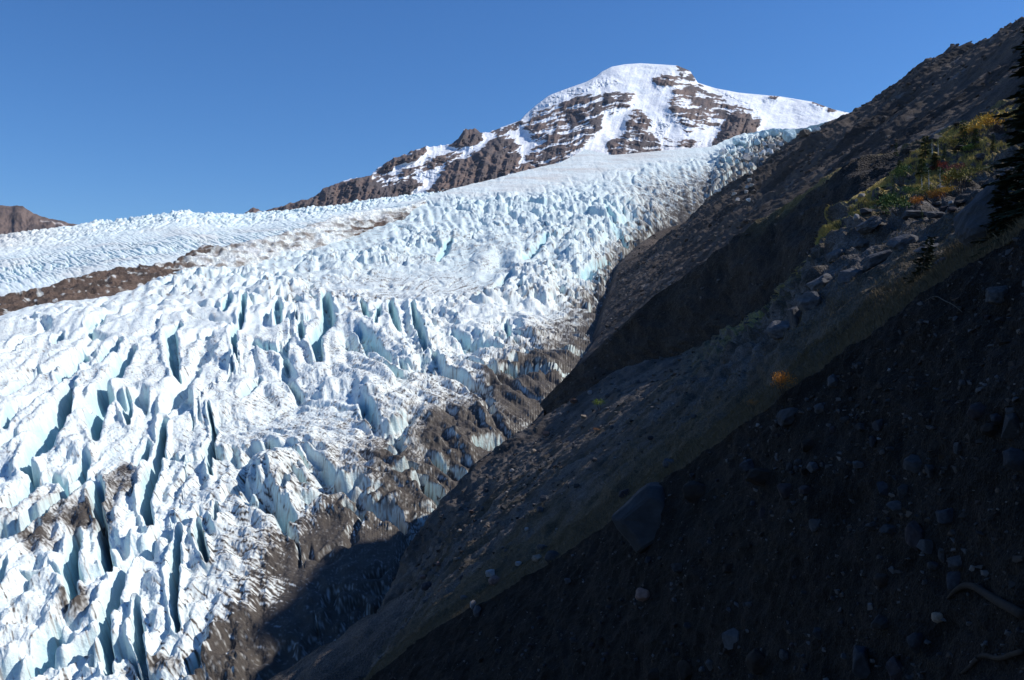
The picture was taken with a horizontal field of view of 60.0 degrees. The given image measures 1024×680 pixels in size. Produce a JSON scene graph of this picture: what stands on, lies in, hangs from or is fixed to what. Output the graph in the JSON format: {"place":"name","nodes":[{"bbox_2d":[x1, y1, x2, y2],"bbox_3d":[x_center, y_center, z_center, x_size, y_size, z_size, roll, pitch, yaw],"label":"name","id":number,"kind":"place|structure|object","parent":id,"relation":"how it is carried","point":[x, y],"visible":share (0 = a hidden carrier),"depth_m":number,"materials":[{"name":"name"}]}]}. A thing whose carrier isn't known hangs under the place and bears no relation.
{"place":"outdoors","nodes":[
{"label":"outdoors","id":0,"kind":"place"},
{"bbox_2d":[0,205,76,233],"bbox_3d":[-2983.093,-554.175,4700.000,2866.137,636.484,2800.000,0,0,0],"label":"ridge","id":1,"kind":"structure","parent":0,"point":[16,218],"depth_m":4387.62,"materials":[{"name":"stone"}]},
{"bbox_2d":[0,199,427,315],"bbox_3d":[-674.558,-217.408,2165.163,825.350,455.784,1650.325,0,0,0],"label":"medial moraine","id":2,"kind":"structure","parent":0,"point":[98,284],"depth_m":1936.12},
{"bbox_2d":[0,188,446,295],"bbox_3d":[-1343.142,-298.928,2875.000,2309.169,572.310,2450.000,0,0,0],"label":"glacier","id":3,"kind":"object","parent":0,"point":[35,258],"visible":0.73,"depth_m":2736.92,"materials":[{"name":"ice"}]},
{"bbox_2d":[0,121,827,679],"bbox_3d":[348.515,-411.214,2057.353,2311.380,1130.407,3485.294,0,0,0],"label":"glacier","id":4,"kind":"object","parent":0,"point":[258,471],"visible":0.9,"depth_m":679.67,"materials":[{"name":"ice"}]},
{"bbox_2d":[769,128,779,137],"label":"ice block","id":5,"kind":"structure","parent":4,"relation":"on","point":[774,132],"depth_m":3645.68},
{"bbox_2d":[782,129,795,141],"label":"ice block","id":6,"kind":"structure","parent":4,"relation":"on","point":[788,135],"depth_m":3286.58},
{"bbox_2d":[798,129,809,137],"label":"ice block","id":7,"kind":"structure","parent":4,"relation":"on","point":[804,132],"depth_m":2209.71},
{"bbox_2d":[0,0,1023,223],"label":"sky","id":8,"kind":"structure","parent":0,"point":[110,109],"materials":[{"name":"blue"}]},
{"bbox_2d":[245,63,847,213],"bbox_3d":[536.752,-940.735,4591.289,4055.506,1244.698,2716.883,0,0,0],"label":"mountain","id":9,"kind":"structure","parent":0,"point":[629,108],"depth_m":4089.43,"materials":[{"name":"snow"}]},
{"bbox_2d":[269,16,1023,679],"bbox_3d":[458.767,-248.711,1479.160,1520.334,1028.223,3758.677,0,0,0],"label":"moraine hillside","id":10,"kind":"structure","parent":0,"point":[349,652],"depth_m":1062.32,"materials":[{"name":"stone"}]},
{"bbox_2d":[369,229,1023,679],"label":"scree face","id":11,"kind":"object","parent":10,"relation":"attached to","point":[983,477],"visible":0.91,"depth_m":47.04},
{"bbox_2d":[612,482,664,552],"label":"boulder","id":12,"kind":"object","parent":11,"relation":"on","point":[636,518],"visible":0.62,"depth_m":74.06,"materials":[{"name":"stone"}]},
{"bbox_2d":[635,587,649,600],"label":"stone","id":13,"kind":"object","parent":11,"relation":"on","point":[642,594],"visible":0.96,"depth_m":69.84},
{"bbox_2d":[677,660,692,679],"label":"stone","id":14,"kind":"object","parent":11,"relation":"on","point":[684,667],"visible":0.94,"depth_m":59.73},
{"bbox_2d":[682,481,704,502],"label":"stone","id":15,"kind":"object","parent":11,"relation":"on","point":[693,491],"visible":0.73,"depth_m":67.84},
{"bbox_2d":[384,238,1023,679],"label":"gravel","id":16,"kind":"structure","parent":11,"relation":"on","point":[962,516],"depth_m":41.64,"materials":[{"name":"gravel"}]},
{"bbox_2d":[473,606,480,616],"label":"stone","id":17,"kind":"object","parent":16,"relation":"on","point":[476,611],"visible":1,"depth_m":103.54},
{"bbox_2d":[827,374,837,386],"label":"stone","id":18,"kind":"object","parent":16,"relation":"on","point":[832,380],"visible":0.69,"depth_m":51.55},
{"bbox_2d":[722,563,732,572],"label":"stone","id":19,"kind":"object","parent":11,"relation":"on","point":[726,568],"visible":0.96,"depth_m":58.15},
{"bbox_2d":[721,628,738,649],"bbox_3d":[13.651,18.447,54.595,0.725,1.358,1.387,0,0,-33],"label":"stone","id":20,"kind":"object","parent":11,"relation":"on","point":[730,637],"visible":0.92,"depth_m":54.49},
{"bbox_2d":[738,459,754,472],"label":"stone","id":21,"kind":"object","parent":11,"relation":"on","point":[746,465],"visible":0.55,"depth_m":59.70,"materials":[{"name":"grey stone"}]},
{"bbox_2d":[746,648,764,674],"bbox_3d":[13.983,18.270,50.405,1.258,1.356,1.176,8,8,-4],"label":"stone","id":22,"kind":"object","parent":11,"relation":"on","point":[755,661],"visible":0.84,"depth_m":49.99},
{"bbox_2d":[744,468,768,485],"bbox_3d":[16.026,8.831,56.938,2.089,1.282,1.517,-3,2,-1],"label":"stone","id":23,"kind":"object","parent":11,"relation":"on","point":[757,476],"visible":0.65,"depth_m":56.40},
{"bbox_2d":[779,649,788,660],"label":"stone","id":24,"kind":"object","parent":11,"relation":"on","point":[783,655],"visible":1,"depth_m":47.47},
{"bbox_2d":[777,483,791,498],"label":"stone","id":25,"kind":"object","parent":11,"relation":"on","point":[784,489],"visible":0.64,"depth_m":51.28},
{"bbox_2d":[776,407,797,426],"bbox_3d":[17.207,4.760,55.180,1.404,1.134,1.142,-8,-3,-3],"label":"stone","id":26,"kind":"object","parent":11,"relation":"on","point":[784,417],"visible":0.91,"depth_m":54.83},
{"bbox_2d":[798,485,811,493],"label":"stone","id":27,"kind":"object","parent":11,"relation":"on","point":[803,489],"visible":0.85,"depth_m":48.81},
{"bbox_2d":[801,439,813,451],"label":"stone","id":28,"kind":"object","parent":11,"relation":"on","point":[807,445],"visible":1,"depth_m":51.07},
{"bbox_2d":[806,462,817,472],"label":"stone","id":29,"kind":"object","parent":11,"relation":"on","point":[811,466],"visible":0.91,"depth_m":49.19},
{"bbox_2d":[808,519,820,531],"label":"stone","id":30,"kind":"object","parent":11,"relation":"on","point":[814,524],"visible":1,"depth_m":47.03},
{"bbox_2d":[814,403,824,413],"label":"stone","id":31,"kind":"object","parent":11,"relation":"on","point":[817,407],"visible":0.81,"depth_m":51.79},
{"bbox_2d":[852,461,863,467],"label":"stone","id":32,"kind":"object","parent":11,"relation":"on","point":[857,464],"visible":1,"depth_m":44.88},
{"bbox_2d":[852,645,870,678],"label":"stone","id":33,"kind":"object","parent":11,"relation":"on","point":[861,668],"visible":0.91,"depth_m":38.68,"materials":[{"name":"grey stone"}]},
{"bbox_2d":[865,521,876,530],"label":"stone","id":34,"kind":"object","parent":11,"relation":"on","point":[870,526],"visible":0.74,"depth_m":41.53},
{"bbox_2d":[872,419,883,430],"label":"stone","id":35,"kind":"object","parent":11,"relation":"on","point":[877,425],"visible":0.95,"depth_m":44.09,"materials":[{"name":"grey stone"}]},
{"bbox_2d":[871,614,888,629],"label":"stone","id":36,"kind":"object","parent":11,"relation":"on","point":[879,621],"visible":0.96,"depth_m":37.88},
{"bbox_2d":[873,573,887,586],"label":"stone","id":37,"kind":"object","parent":11,"relation":"on","point":[880,579],"visible":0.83,"depth_m":38.96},
{"bbox_2d":[876,481,887,495],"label":"stone","id":38,"kind":"object","parent":11,"relation":"on","point":[882,486],"visible":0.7,"depth_m":41.85,"materials":[{"name":"grey stone"}]},
{"bbox_2d":[879,524,895,534],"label":"stone","id":39,"kind":"object","parent":11,"relation":"on","point":[888,529],"visible":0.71,"depth_m":39.67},
{"bbox_2d":[885,656,901,679],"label":"stone","id":40,"kind":"object","parent":11,"relation":"on","point":[893,666],"visible":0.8,"depth_m":35.96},
{"bbox_2d":[886,500,901,513],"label":"stone","id":41,"kind":"object","parent":11,"relation":"on","point":[895,506],"visible":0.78,"depth_m":39.40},
{"bbox_2d":[897,484,908,499],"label":"stone","id":42,"kind":"object","parent":11,"relation":"on","point":[902,489],"visible":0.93,"depth_m":39.46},
{"bbox_2d":[903,454,921,473],"bbox_3d":[17.958,5.523,39.416,1.157,0.829,0.894,6,3,-2],"label":"stone","id":43,"kind":"object","parent":11,"relation":"on","point":[912,463],"visible":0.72,"depth_m":39.16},
{"bbox_2d":[905,521,923,551],"bbox_3d":[17.062,8.266,37.417,0.915,1.263,0.980,-5,6,2],"label":"stone","id":44,"kind":"object","parent":11,"relation":"on","point":[914,532],"visible":0.72,"depth_m":37.15,"materials":[{"name":"stone"}]},
{"bbox_2d":[906,632,922,653],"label":"stone","id":45,"kind":"object","parent":11,"relation":"on","point":[914,640],"visible":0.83,"depth_m":34.86,"materials":[{"name":"grey stone"}]},
{"bbox_2d":[916,539,932,553],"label":"stone","id":46,"kind":"object","parent":11,"relation":"on","point":[925,546],"visible":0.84,"depth_m":36.09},
{"bbox_2d":[925,464,934,477],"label":"stone","id":47,"kind":"object","parent":11,"relation":"on","point":[929,470],"visible":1,"depth_m":37.73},
{"bbox_2d":[927,562,937,569],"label":"stone","id":48,"kind":"object","parent":11,"relation":"on","point":[932,565],"visible":1,"depth_m":35.53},
{"bbox_2d":[931,612,942,622],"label":"stone","id":49,"kind":"object","parent":11,"relation":"on","point":[936,617],"visible":0.94,"depth_m":33.84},
{"bbox_2d":[938,548,944,562],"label":"stone","id":50,"kind":"object","parent":11,"relation":"on","point":[941,557],"visible":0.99,"depth_m":35.11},
{"bbox_2d":[935,508,953,525],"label":"stone","id":51,"kind":"object","parent":11,"relation":"on","point":[945,516],"visible":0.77,"depth_m":34.95,"materials":[{"name":"grey stone"}]},
{"bbox_2d":[946,571,960,590],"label":"stone","id":52,"kind":"object","parent":11,"relation":"on","point":[952,579],"visible":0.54,"depth_m":33.30,"materials":[{"name":"grey stone"}]},
{"bbox_2d":[947,555,961,569],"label":"stone","id":53,"kind":"object","parent":11,"relation":"on","point":[954,562],"visible":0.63,"depth_m":33.35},
{"bbox_2d":[953,442,961,454],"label":"stone","id":54,"kind":"object","parent":11,"relation":"on","point":[957,446],"visible":1,"depth_m":35.62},
{"bbox_2d":[966,402,985,420],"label":"stone","id":55,"kind":"object","parent":11,"relation":"on","point":[975,411],"visible":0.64,"depth_m":33.80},
{"bbox_2d":[946,582,1023,619],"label":"root","id":56,"kind":"object","parent":11,"relation":"attached to","point":[1010,608],"visible":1,"depth_m":29.81,"materials":[{"name":"brown wood"}]},
{"bbox_2d":[980,422,998,436],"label":"stone","id":57,"kind":"object","parent":11,"relation":"on","point":[991,429],"visible":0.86,"depth_m":32.73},
{"bbox_2d":[960,649,1023,674],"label":"root","id":58,"kind":"object","parent":11,"relation":"attached to","point":[1006,656],"visible":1,"depth_m":29.24,"materials":[{"name":"brown wood"}]},
{"bbox_2d":[990,413,1002,424],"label":"stone","id":59,"kind":"object","parent":11,"relation":"on","point":[996,419],"visible":0.77,"depth_m":32.50,"materials":[{"name":"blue stone"}]},
{"bbox_2d":[985,285,1008,303],"bbox_3d":[20.564,-1.894,37.557,0.900,0.790,0.760,-5,-9,6],"label":"stone","id":60,"kind":"object","parent":11,"relation":"on","point":[995,294],"visible":0.93,"depth_m":37.32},
{"bbox_2d":[1001,413,1019,439],"bbox_3d":[17.889,3.103,31.664,0.868,0.991,0.836,11,1,-7],"label":"stone","id":61,"kind":"object","parent":11,"relation":"on","point":[1011,425],"visible":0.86,"depth_m":31.44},
{"bbox_2d":[1003,447,1023,470],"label":"stone","id":62,"kind":"object","parent":11,"relation":"on","point":[1013,459],"visible":1,"depth_m":30.38,"materials":[{"name":"grey stone"}]},
{"bbox_2d":[540,98,1018,415],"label":"moraine knoll","id":63,"kind":"structure","parent":10,"relation":"attached to","point":[703,311],"depth_m":345.07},
{"bbox_2d":[544,100,1003,409],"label":"knoll rubble","id":64,"kind":"object","parent":63,"relation":"on","point":[802,213],"visible":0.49,"depth_m":332.92,"materials":[{"name":"stone"}]},
{"bbox_2d":[543,20,1020,416],"bbox_3d":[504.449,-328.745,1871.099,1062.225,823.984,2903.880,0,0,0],"label":"hillside rubble","id":65,"kind":"object","parent":10,"relation":"on","point":[872,131],"visible":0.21,"depth_m":1191.54,"materials":[{"name":"stone"}]},
{"bbox_2d":[357,103,1023,679],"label":"grassy bank","id":66,"kind":"structure","parent":0,"point":[727,353],"depth_m":142.45,"materials":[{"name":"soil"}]},
{"bbox_2d":[421,581,431,590],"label":"stone","id":67,"kind":"object","parent":66,"relation":"on","point":[426,586],"visible":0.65,"depth_m":187.05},
{"bbox_2d":[488,575,500,585],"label":"stone","id":68,"kind":"object","parent":66,"relation":"on","point":[493,579],"visible":0.82,"depth_m":111.23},
{"bbox_2d":[545,550,558,562],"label":"stone","id":69,"kind":"object","parent":66,"relation":"on","point":[550,555],"visible":0.73,"depth_m":95.91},
{"bbox_2d":[364,255,810,676],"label":"bank rubble","id":70,"kind":"object","parent":66,"relation":"on","point":[508,480],"visible":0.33,"depth_m":218.78,"materials":[{"name":"stone"}]},
{"bbox_2d":[619,489,629,497],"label":"stone","id":71,"kind":"object","parent":66,"relation":"on","point":[623,492],"visible":0.67,"depth_m":89.77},
{"bbox_2d":[662,458,673,467],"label":"stone","id":72,"kind":"object","parent":66,"relation":"on","point":[665,463],"visible":0.67,"depth_m":83.98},
{"bbox_2d":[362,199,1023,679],"bbox_3d":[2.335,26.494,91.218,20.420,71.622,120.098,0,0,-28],"label":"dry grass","id":73,"kind":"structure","parent":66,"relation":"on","point":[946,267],"depth_m":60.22,"materials":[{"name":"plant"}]},
{"bbox_2d":[766,320,789,339],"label":"rock","id":74,"kind":"object","parent":66,"relation":"on","point":[775,329],"visible":0.83,"depth_m":90.08,"materials":[{"name":"stone"}]},
{"bbox_2d":[771,370,797,394],"bbox_3d":[17.405,2.728,56.938,1.641,1.653,1.695,0,0,0],"label":"shrub","id":75,"kind":"object","parent":66,"relation":"on","point":[784,380],"visible":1,"depth_m":57.03,"materials":[{"name":"orange plant"}]},
{"bbox_2d":[787,306,801,327],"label":"rock","id":76,"kind":"object","parent":66,"relation":"on","point":[793,313],"visible":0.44,"depth_m":84.69,"materials":[{"name":"stone"}]},
{"bbox_2d":[796,291,820,311],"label":"rock","id":77,"kind":"object","parent":66,"relation":"on","point":[806,301],"visible":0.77,"depth_m":78.92,"materials":[{"name":"stone"}]},
{"bbox_2d":[806,273,832,291],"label":"rock","id":78,"kind":"object","parent":66,"relation":"on","point":[818,282],"visible":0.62,"depth_m":87.27,"materials":[{"name":"stone"}]},
{"bbox_2d":[826,248,844,263],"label":"rock","id":79,"kind":"object","parent":66,"relation":"on","point":[834,254],"visible":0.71,"depth_m":116.85,"materials":[{"name":"stone"}]},
{"bbox_2d":[837,268,862,284],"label":"rock","id":80,"kind":"object","parent":66,"relation":"on","point":[849,274],"visible":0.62,"depth_m":74.96,"materials":[{"name":"stone"}]},
{"bbox_2d":[853,237,868,249],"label":"rock","id":81,"kind":"object","parent":66,"relation":"on","point":[859,243],"visible":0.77,"depth_m":98.44,"materials":[{"name":"stone"}]},
{"bbox_2d":[860,208,873,214],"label":"rock","id":82,"kind":"object","parent":66,"relation":"on","point":[864,211],"visible":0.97,"depth_m":137.43,"materials":[{"name":"stone"}]},
{"bbox_2d":[856,215,882,234],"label":"rock","id":83,"kind":"object","parent":66,"relation":"on","point":[870,224],"visible":1,"depth_m":97.05,"materials":[{"name":"stone"}]},
{"bbox_2d":[862,249,891,270],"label":"rock","id":84,"kind":"object","parent":66,"relation":"on","point":[872,260],"visible":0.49,"depth_m":73.16,"materials":[{"name":"stone"}]},
{"bbox_2d":[873,186,889,214],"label":"fir tree","id":85,"kind":"object","parent":66,"relation":"on","point":[884,206],"visible":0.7,"depth_m":100.62,"materials":[{"name":"green plant"}]},
{"bbox_2d":[873,192,914,215],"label":"shrub","id":86,"kind":"object","parent":66,"relation":"on","point":[892,201],"visible":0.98,"depth_m":96.64,"materials":[{"name":"green plant"}]},
{"bbox_2d":[890,163,911,186],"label":"shrub","id":87,"kind":"object","parent":66,"relation":"on","point":[902,169],"visible":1,"depth_m":168.99,"materials":[{"name":"green plant"}]},
{"bbox_2d":[886,234,918,250],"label":"rock","id":88,"kind":"object","parent":66,"relation":"on","point":[900,242],"visible":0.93,"depth_m":70.01,"materials":[{"name":"stone"}]},
{"bbox_2d":[901,184,920,196],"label":"shrub","id":89,"kind":"object","parent":66,"relation":"on","point":[908,188],"visible":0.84,"depth_m":102.82,"materials":[{"name":"green plant"}]},
{"bbox_2d":[901,210,925,219],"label":"rock","id":90,"kind":"object","parent":66,"relation":"on","point":[907,214],"visible":0.74,"depth_m":91.88,"materials":[{"name":"stone"}]},
{"bbox_2d":[908,195,924,208],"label":"shrub","id":91,"kind":"object","parent":66,"relation":"on","point":[920,199],"visible":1,"depth_m":94.11,"materials":[{"name":"orange plant"}]},
{"bbox_2d":[814,99,1022,244],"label":"meadow grass","id":92,"kind":"structure","parent":66,"relation":"on","point":[828,226],"depth_m":173.40,"materials":[{"name":"plant"}]},
{"bbox_2d":[900,236,937,291],"bbox_3d":[24.180,-4.301,52.074,2.032,3.742,1.930,17,0,0],"label":"fir tree","id":93,"kind":"object","parent":66,"relation":"on","point":[919,270],"visible":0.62,"depth_m":52.03,"materials":[{"name":"green plant"}]},
{"bbox_2d":[913,158,927,176],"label":"fir tree","id":94,"kind":"object","parent":66,"relation":"on","point":[920,167],"visible":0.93,"depth_m":170.96,"materials":[{"name":"green plant"}]},
{"bbox_2d":[918,136,930,157],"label":"fir tree","id":95,"kind":"object","parent":66,"relation":"on","point":[924,143],"visible":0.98,"depth_m":182.03,"materials":[{"name":"green plant"}]},
{"bbox_2d":[913,243,938,255],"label":"rock","id":96,"kind":"object","parent":66,"relation":"on","point":[917,250],"visible":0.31,"depth_m":62.75,"materials":[{"name":"stone"}]},
{"bbox_2d":[911,183,942,199],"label":"shrub","id":97,"kind":"object","parent":66,"relation":"on","point":[927,189],"visible":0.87,"depth_m":97.68,"materials":[{"name":"green plant"}]},
{"bbox_2d":[928,153,939,169],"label":"fir tree","id":98,"kind":"object","parent":66,"relation":"on","point":[935,160],"visible":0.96,"depth_m":176.10,"materials":[{"name":"green plant"}]},
{"bbox_2d":[926,135,941,142],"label":"rock","id":99,"kind":"object","parent":66,"relation":"on","point":[934,137],"visible":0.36,"depth_m":193.12,"materials":[{"name":"stone"}]},
{"bbox_2d":[924,211,944,218],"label":"rock","id":100,"kind":"object","parent":66,"relation":"on","point":[933,214],"visible":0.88,"depth_m":79.06,"materials":[{"name":"stone"}]},
{"bbox_2d":[924,190,944,201],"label":"shrub","id":101,"kind":"object","parent":66,"relation":"on","point":[932,194],"visible":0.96,"depth_m":96.69,"materials":[{"name":"red plant"}]},
{"bbox_2d":[935,185,958,195],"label":"shrub","id":102,"kind":"object","parent":66,"relation":"on","point":[946,189],"visible":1,"depth_m":95.78,"materials":[{"name":"yellow plant"}]},
{"bbox_2d":[938,136,958,146],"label":"shrub","id":103,"kind":"object","parent":66,"relation":"on","point":[948,139],"visible":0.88,"depth_m":180.53,"materials":[{"name":"green plant"}]},
{"bbox_2d":[941,163,966,171],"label":"shrub","id":104,"kind":"object","parent":66,"relation":"on","point":[950,166],"visible":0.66,"depth_m":144.21,"materials":[{"name":"green plant"}]},
{"bbox_2d":[939,167,976,193],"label":"shrub","id":105,"kind":"object","parent":66,"relation":"on","point":[956,175],"visible":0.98,"depth_m":98.49,"materials":[{"name":"green plant"}]},
{"bbox_2d":[957,120,967,144],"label":"fir tree","id":106,"kind":"object","parent":66,"relation":"on","point":[962,132],"visible":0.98,"depth_m":174.58,"materials":[{"name":"green plant"}]},
{"bbox_2d":[960,143,980,152],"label":"shrub","id":107,"kind":"object","parent":66,"relation":"on","point":[967,147],"visible":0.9,"depth_m":171.63,"materials":[{"name":"green plant"}]},
{"bbox_2d":[971,128,980,146],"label":"fir tree","id":108,"kind":"object","parent":66,"relation":"on","point":[975,137],"visible":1,"depth_m":171.77,"materials":[{"name":"green plant"}]},
{"bbox_2d":[961,165,993,173],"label":"shrub","id":109,"kind":"object","parent":66,"relation":"on","point":[978,169],"visible":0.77,"depth_m":133.91,"materials":[{"name":"green plant"}]},
{"bbox_2d":[973,153,989,161],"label":"rock","id":110,"kind":"object","parent":66,"relation":"on","point":[980,156],"visible":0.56,"depth_m":164.61,"materials":[{"name":"stone"}]},
{"bbox_2d":[953,167,1023,251],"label":"rock","id":111,"kind":"object","parent":66,"relation":"on","point":[970,218],"visible":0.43,"depth_m":46.22,"materials":[{"name":"stone"}]},
{"bbox_2d":[966,111,1014,132],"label":"shrub","id":112,"kind":"object","parent":66,"relation":"on","point":[988,119],"visible":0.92,"depth_m":174.94,"materials":[{"name":"yellow plant"}]},
{"bbox_2d":[969,167,1021,244],"bbox_3d":[24.052,-6.302,42.872,3.126,4.652,2.967,0,0,0],"label":"fir tree","id":113,"kind":"object","parent":66,"relation":"on","point":[1002,204],"visible":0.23,"depth_m":43.14,"materials":[{"name":"green plant"}]},
{"bbox_2d":[971,27,1023,256],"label":"fir tree","id":114,"kind":"object","parent":66,"relation":"on","point":[1017,124],"visible":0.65,"depth_m":41.34,"materials":[{"name":"green plant"}]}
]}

